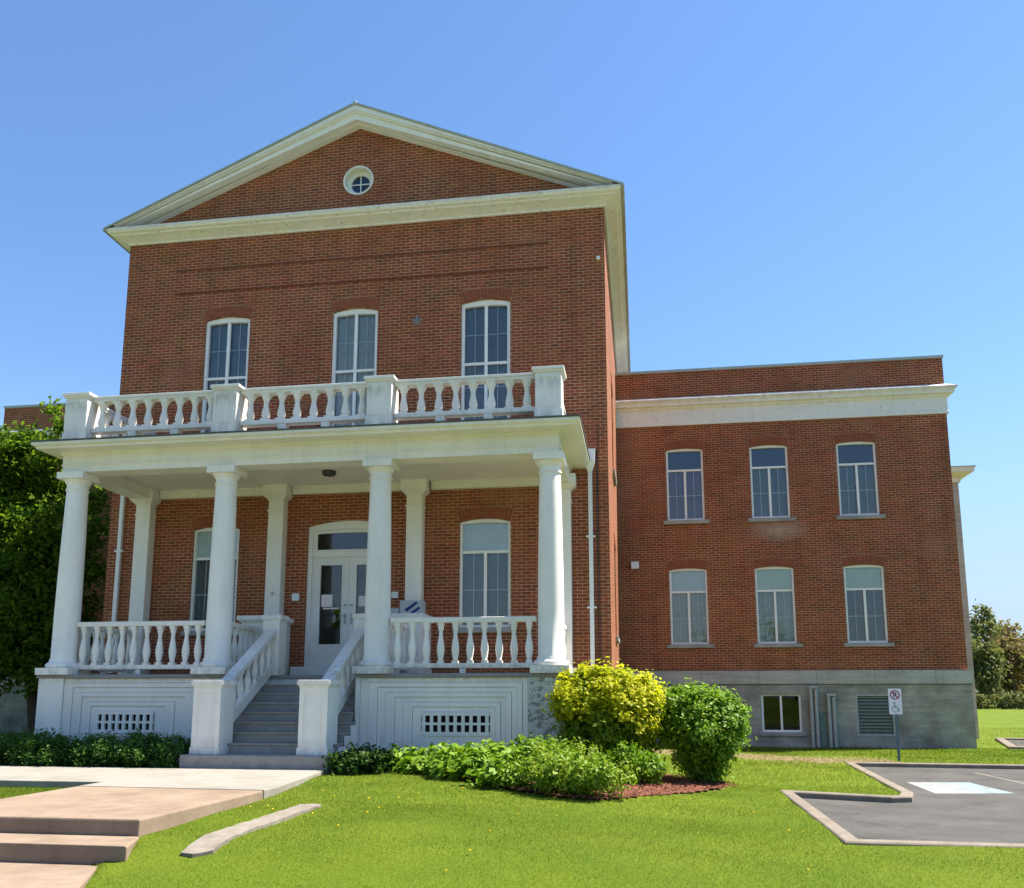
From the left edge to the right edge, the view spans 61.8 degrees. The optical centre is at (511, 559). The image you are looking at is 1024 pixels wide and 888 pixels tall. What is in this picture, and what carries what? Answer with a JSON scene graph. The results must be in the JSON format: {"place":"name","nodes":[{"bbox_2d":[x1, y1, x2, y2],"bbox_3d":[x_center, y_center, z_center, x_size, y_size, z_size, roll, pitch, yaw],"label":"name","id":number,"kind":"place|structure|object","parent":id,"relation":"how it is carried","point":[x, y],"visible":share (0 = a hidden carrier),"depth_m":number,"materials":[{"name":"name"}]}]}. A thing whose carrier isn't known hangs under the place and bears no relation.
{"place":"outdoors","nodes":[
{"label":"outdoors","id":0,"kind":"place"},
{"bbox_2d":[0,862,97,887],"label":"path","id":1,"kind":"structure","parent":0,"point":[26,875],"depth_m":7.59,"materials":[{"name":"beige concrete"}]},
{"bbox_2d":[0,786,262,836],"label":"path","id":2,"kind":"structure","parent":0,"point":[109,811],"depth_m":9.54,"materials":[{"name":"beige concrete"}]},
{"bbox_2d":[0,766,324,798],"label":"path","id":3,"kind":"structure","parent":0,"point":[269,782],"depth_m":12.94,"materials":[{"name":"concrete"}]},
{"bbox_2d":[391,608,399,612],"bbox_3d":[-2.540,1.132,18.378,0.310,0.128,0.300,-1,-9,8],"label":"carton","id":4,"kind":"object","parent":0,"point":[395,610],"visible":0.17,"depth_m":18.23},
{"bbox_2d":[0,696,1023,887],"bbox_3d":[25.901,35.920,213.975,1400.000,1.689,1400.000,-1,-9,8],"label":"lawn","id":5,"kind":"structure","parent":0,"point":[996,719],"depth_m":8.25,"materials":[{"name":"plant"}]},
{"bbox_2d":[0,395,111,734],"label":"broadleaf tree","id":6,"kind":"object","parent":5,"relation":"on","point":[31,514],"visible":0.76,"depth_m":23.98,"materials":[{"name":"green plant"}]},
{"bbox_2d":[0,833,138,864],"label":"path step","id":7,"kind":"object","parent":5,"relation":"on","point":[54,849],"visible":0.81,"depth_m":8.18,"materials":[{"name":"beige concrete"}]},
{"bbox_2d":[0,723,190,767],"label":"hedge","id":8,"kind":"object","parent":5,"relation":"on","point":[149,750],"visible":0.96,"depth_m":15.09,"materials":[{"name":"green plant"}]},
{"bbox_2d":[180,803,320,857],"bbox_3d":[-2.740,3.023,9.325,0.320,0.394,2.611,-2,-9,12],"label":"concrete strip","id":9,"kind":"object","parent":5,"relation":"on","point":[210,843],"visible":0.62,"depth_m":8.79,"materials":[{"name":"grey concrete"}]},
{"bbox_2d":[0,100,979,773],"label":"institution building","id":10,"kind":"structure","parent":5,"relation":"on","point":[378,358],"depth_m":20.12,"materials":[{"name":"brick"}]},
{"bbox_2d":[181,527,239,635],"bbox_3d":[-6.896,0.507,19.890,1.410,2.548,0.320,-1,-9,8],"label":"window","id":11,"kind":"structure","parent":10,"relation":"in","point":[202,537],"depth_m":20.03,"materials":[{"name":"white glass"}]},
{"bbox_2d":[201,318,249,431],"bbox_3d":[-6.896,-4.161,20.626,1.410,3.498,0.319,-1,-9,8],"label":"window","id":12,"kind":"structure","parent":10,"relation":"in","point":[218,350],"depth_m":20.85,"materials":[{"name":"white glass"}]},
{"bbox_2d":[309,557,349,665],"bbox_3d":[-4.135,1.172,19.368,0.883,2.480,0.136,-1,-9,8],"label":"door","id":13,"kind":"structure","parent":10,"relation":"in","point":[320,654],"depth_m":19.37,"materials":[{"name":"white wood"}]},
{"bbox_2d":[321,595,332,606],"bbox_3d":[-4.211,0.942,19.450,0.260,0.280,0.004,-1,-9,8],"label":"paper notice","id":14,"kind":"object","parent":13,"relation":"attached to","point":[326,600],"visible":1,"depth_m":19.45,"materials":[{"name":"white paper"}]},
{"bbox_2d":[331,309,377,425],"bbox_3d":[-3.709,-4.235,20.154,1.375,3.498,0.319,-1,-9,8],"label":"window","id":15,"kind":"structure","parent":10,"relation":"in","point":[347,352],"depth_m":20.36,"materials":[{"name":"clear glass"}]},
{"bbox_2d":[348,556,366,658],"bbox_3d":[-3.258,1.152,19.238,0.883,2.480,0.136,-1,-9,8],"label":"door","id":16,"kind":"structure","parent":10,"relation":"in","point":[360,560],"depth_m":19.38,"materials":[{"name":"white wood"}]},
{"bbox_2d":[358,596,364,605],"bbox_3d":[-3.390,0.943,19.325,0.160,0.240,0.004,-1,-9,8],"label":"paper notice","id":17,"kind":"object","parent":16,"relation":"attached to","point":[361,600],"visible":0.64,"depth_m":19.32,"materials":[{"name":"white paper"}]},
{"bbox_2d":[343,166,373,194],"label":"round window","id":18,"kind":"structure","parent":10,"relation":"in","point":[357,172],"depth_m":21.01,"materials":[{"name":"white wood"}]},
{"bbox_2d":[400,600,425,613],"bbox_3d":[-2.123,1.035,18.277,0.490,0.288,0.303,-1,-9,8],"label":"sign","id":19,"kind":"object","parent":10,"relation":"on","point":[412,606],"visible":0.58,"depth_m":18.14,"materials":[{"name":"white plastic"}]},
{"bbox_2d":[452,519,516,632],"bbox_3d":[-0.589,0.360,18.957,1.415,2.548,0.322,-1,-9,8],"label":"window","id":20,"kind":"structure","parent":10,"relation":"in","point":[482,541],"depth_m":19.06,"materials":[{"name":"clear glass"}]},
{"bbox_2d":[461,300,509,419],"bbox_3d":[-0.599,-4.308,19.692,1.415,3.498,0.316,-1,-9,8],"label":"window","id":21,"kind":"structure","parent":10,"relation":"in","point":[485,343],"depth_m":19.88,"materials":[{"name":"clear glass"}]},
{"bbox_2d":[612,469,616,485],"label":"window","id":22,"kind":"structure","parent":10,"relation":"in","point":[613,470],"depth_m":22.47,"materials":[{"name":"glass"}]},
{"bbox_2d":[663,449,709,524],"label":"window","id":23,"kind":"structure","parent":10,"relation":"in","point":[689,462],"depth_m":26.79,"materials":[{"name":"grey glass"}]},
{"bbox_2d":[667,568,713,647],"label":"window","id":24,"kind":"structure","parent":10,"relation":"in","point":[689,617],"depth_m":26.20,"materials":[{"name":"grey glass"}]},
{"bbox_2d":[748,445,795,521],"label":"window","id":25,"kind":"structure","parent":10,"relation":"in","point":[770,498],"depth_m":26.42,"materials":[{"name":"grey glass"}]},
{"bbox_2d":[753,567,802,647],"bbox_3d":[7.930,1.432,25.737,1.400,2.443,0.324,-1,-9,8],"label":"window","id":26,"kind":"structure","parent":10,"relation":"in","point":[777,583],"depth_m":25.82,"materials":[{"name":"grey glass"}]},
{"bbox_2d":[761,695,802,731],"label":"window","id":27,"kind":"structure","parent":10,"relation":"in","point":[780,696],"depth_m":25.15,"materials":[{"name":"white plastic"}]},
{"bbox_2d":[836,442,885,519],"bbox_3d":[10.476,-2.392,25.951,1.410,2.423,0.318,-1,-9,8],"label":"window","id":28,"kind":"structure","parent":10,"relation":"in","point":[861,455],"depth_m":26.04,"materials":[{"name":"grey glass"}]},
{"bbox_2d":[843,565,894,646],"bbox_3d":[10.476,1.372,25.359,1.410,2.443,0.322,-1,-9,8],"label":"window","id":29,"kind":"structure","parent":10,"relation":"in","point":[869,579],"depth_m":25.44,"materials":[{"name":"grey glass"}]},
{"bbox_2d":[250,785,808,870],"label":"dandelions","id":30,"kind":"object","parent":5,"relation":"on","point":[489,830],"visible":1,"depth_m":9.89,"materials":[{"name":"yellow plant"}]},
{"bbox_2d":[385,769,737,799],"bbox_3d":[0.200,3.492,13.260,6.840,0.232,5.640,-1,-9,8],"label":"mulch bed","id":31,"kind":"object","parent":5,"relation":"on","point":[586,797],"visible":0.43,"depth_m":12.92,"materials":[{"name":"brown wood"}]},
{"bbox_2d":[321,736,397,775],"bbox_3d":[-2.546,3.300,14.296,1.235,0.668,1.050,-1,-9,8],"label":"groundcover clump","id":32,"kind":"object","parent":31,"relation":"on","point":[360,761],"visible":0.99,"depth_m":14.09,"materials":[{"name":"green plant"}]},
{"bbox_2d":[386,741,425,772],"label":"hosta plant","id":33,"kind":"object","parent":31,"relation":"on","point":[400,755],"visible":0.34,"depth_m":14.46,"materials":[{"name":"green plant"}]},
{"bbox_2d":[392,742,446,774],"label":"hosta plant","id":34,"kind":"object","parent":31,"relation":"on","point":[420,762],"visible":0.55,"depth_m":14.07,"materials":[{"name":"green plant"}]},
{"bbox_2d":[432,741,464,756],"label":"hosta plant","id":35,"kind":"object","parent":31,"relation":"on","point":[442,744],"visible":0.02,"depth_m":14.52,"materials":[{"name":"green plant"}]},
{"bbox_2d":[426,741,472,778],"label":"hosta plant","id":36,"kind":"object","parent":31,"relation":"on","point":[436,768],"visible":0.45,"depth_m":13.59,"materials":[{"name":"green plant"}]},
{"bbox_2d":[442,741,498,781],"bbox_3d":[-0.586,3.131,13.201,0.964,0.641,1.028,3,-9,-16],"label":"hosta plant","id":37,"kind":"object","parent":31,"relation":"on","point":[478,758],"visible":0.59,"depth_m":13.10,"materials":[{"name":"green plant"}]},
{"bbox_2d":[461,738,494,759],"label":"hosta plant","id":38,"kind":"object","parent":31,"relation":"on","point":[468,749],"visible":0.07,"depth_m":14.08,"materials":[{"name":"green plant"}]},
{"bbox_2d":[461,752,530,788],"bbox_3d":[-0.204,3.104,12.569,1.106,0.541,0.963,1,-9,-8],"label":"hosta plant","id":39,"kind":"object","parent":31,"relation":"on","point":[487,775],"visible":0.78,"depth_m":12.35,"materials":[{"name":"green plant"}]},
{"bbox_2d":[485,737,527,770],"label":"hosta plant","id":40,"kind":"object","parent":31,"relation":"on","point":[499,747],"visible":0.31,"depth_m":13.70,"materials":[{"name":"green plant"}]},
{"bbox_2d":[506,730,583,765],"bbox_3d":[0.569,3.174,13.710,1.515,0.825,1.376,-1,-9,8],"label":"perennial clump","id":41,"kind":"object","parent":31,"relation":"on","point":[527,743],"visible":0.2,"depth_m":13.57,"materials":[{"name":"green plant"}]},
{"bbox_2d":[497,735,646,799],"bbox_3d":[0.809,2.933,12.070,1.481,0.862,2.142,7,-11,-37],"label":"spirea shrub","id":42,"kind":"object","parent":31,"relation":"on","point":[563,768],"visible":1,"depth_m":11.73,"materials":[{"name":"green plant"}]},
{"bbox_2d":[540,656,673,764],"bbox_3d":[1.600,2.708,14.494,2.265,2.098,1.591,-1,-9,8],"label":"golden bush","id":43,"kind":"object","parent":31,"relation":"on","point":[609,709],"visible":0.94,"depth_m":14.15,"materials":[{"name":"yellow plant"}]},
{"bbox_2d":[595,740,672,785],"bbox_3d":[1.934,3.252,13.573,1.235,0.777,0.844,1,-9,-7],"label":"perennial clump","id":44,"kind":"object","parent":31,"relation":"on","point":[652,765],"visible":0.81,"depth_m":13.47,"materials":[{"name":"green plant"}]},
{"bbox_2d":[656,677,756,782],"bbox_3d":[3.237,2.985,14.646,1.839,1.916,1.819,-1,-9,8],"label":"round shrub","id":45,"kind":"object","parent":31,"relation":"on","point":[703,733],"visible":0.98,"depth_m":14.29,"materials":[{"name":"green plant"}]},
{"bbox_2d":[888,689,902,760],"bbox_3d":[8.899,3.943,19.761,0.290,1.890,0.040,-1,-9,8],"label":"parking sign","id":46,"kind":"object","parent":5,"relation":"on","point":[895,701],"visible":0.98,"depth_m":19.83,"materials":[{"name":"metal"}]},
{"bbox_2d":[780,762,1023,847],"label":"kerb","id":47,"kind":"structure","parent":5,"relation":"on","point":[844,836],"depth_m":12.84,"materials":[{"name":"concrete"}]},
{"bbox_2d":[969,599,1008,690],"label":"park tree","id":48,"kind":"object","parent":5,"relation":"on","point":[978,627],"visible":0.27,"depth_m":101.81,"materials":[{"name":"green plant"}]},
{"bbox_2d":[971,634,1013,708],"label":"park tree","id":49,"kind":"object","parent":5,"relation":"on","point":[987,673],"visible":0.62,"depth_m":94.09,"materials":[{"name":"green plant"}]},
{"bbox_2d":[975,689,1023,708],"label":"hedge","id":50,"kind":"object","parent":5,"relation":"on","point":[1017,702],"visible":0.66,"depth_m":90.12,"materials":[{"name":"green plant"}]},
{"bbox_2d":[981,629,1023,707],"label":"park tree","id":51,"kind":"object","parent":5,"relation":"on","point":[1014,655],"visible":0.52,"depth_m":98.00,"materials":[{"name":"green plant"}]},
{"bbox_2d":[986,619,1023,700],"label":"park tree","id":52,"kind":"object","parent":5,"relation":"on","point":[1011,629],"visible":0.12,"depth_m":105.27,"materials":[{"name":"green plant"}]},
{"bbox_2d":[995,738,1023,748],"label":"kerb","id":53,"kind":"structure","parent":5,"relation":"on","point":[1006,743],"depth_m":26.18,"materials":[{"name":"concrete"}]},
{"bbox_2d":[1016,625,1023,695],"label":"park tree","id":54,"kind":"object","parent":5,"relation":"on","point":[1020,629],"visible":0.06,"depth_m":106.56,"materials":[{"name":"green plant"}]},
{"bbox_2d":[0,0,1023,691],"label":"sky","id":55,"kind":"structure","parent":0,"point":[803,180],"materials":[{"name":"blue"}]},
{"bbox_2d":[802,767,1023,843],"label":"parking lot","id":56,"kind":"structure","parent":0,"point":[925,815],"depth_m":11.77,"materials":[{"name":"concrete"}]},
{"bbox_2d":[907,782,1010,793],"bbox_3d":[7.649,3.936,14.737,1.280,0.001,1.970,-1,-9,8],"label":"parking marking","id":57,"kind":"object","parent":56,"relation":"on","point":[952,788],"visible":1,"depth_m":14.61,"materials":[{"name":"paint"}]},
{"bbox_2d":[972,772,1023,783],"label":"parking marking","id":58,"kind":"object","parent":56,"relation":"on","point":[998,777],"visible":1,"depth_m":16.54,"materials":[{"name":"white paint"}]},
{"bbox_2d":[1007,740,1023,745],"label":"path","id":59,"kind":"structure","parent":0,"point":[1018,742],"depth_m":27.29,"materials":[{"name":"concrete"}]}
]}

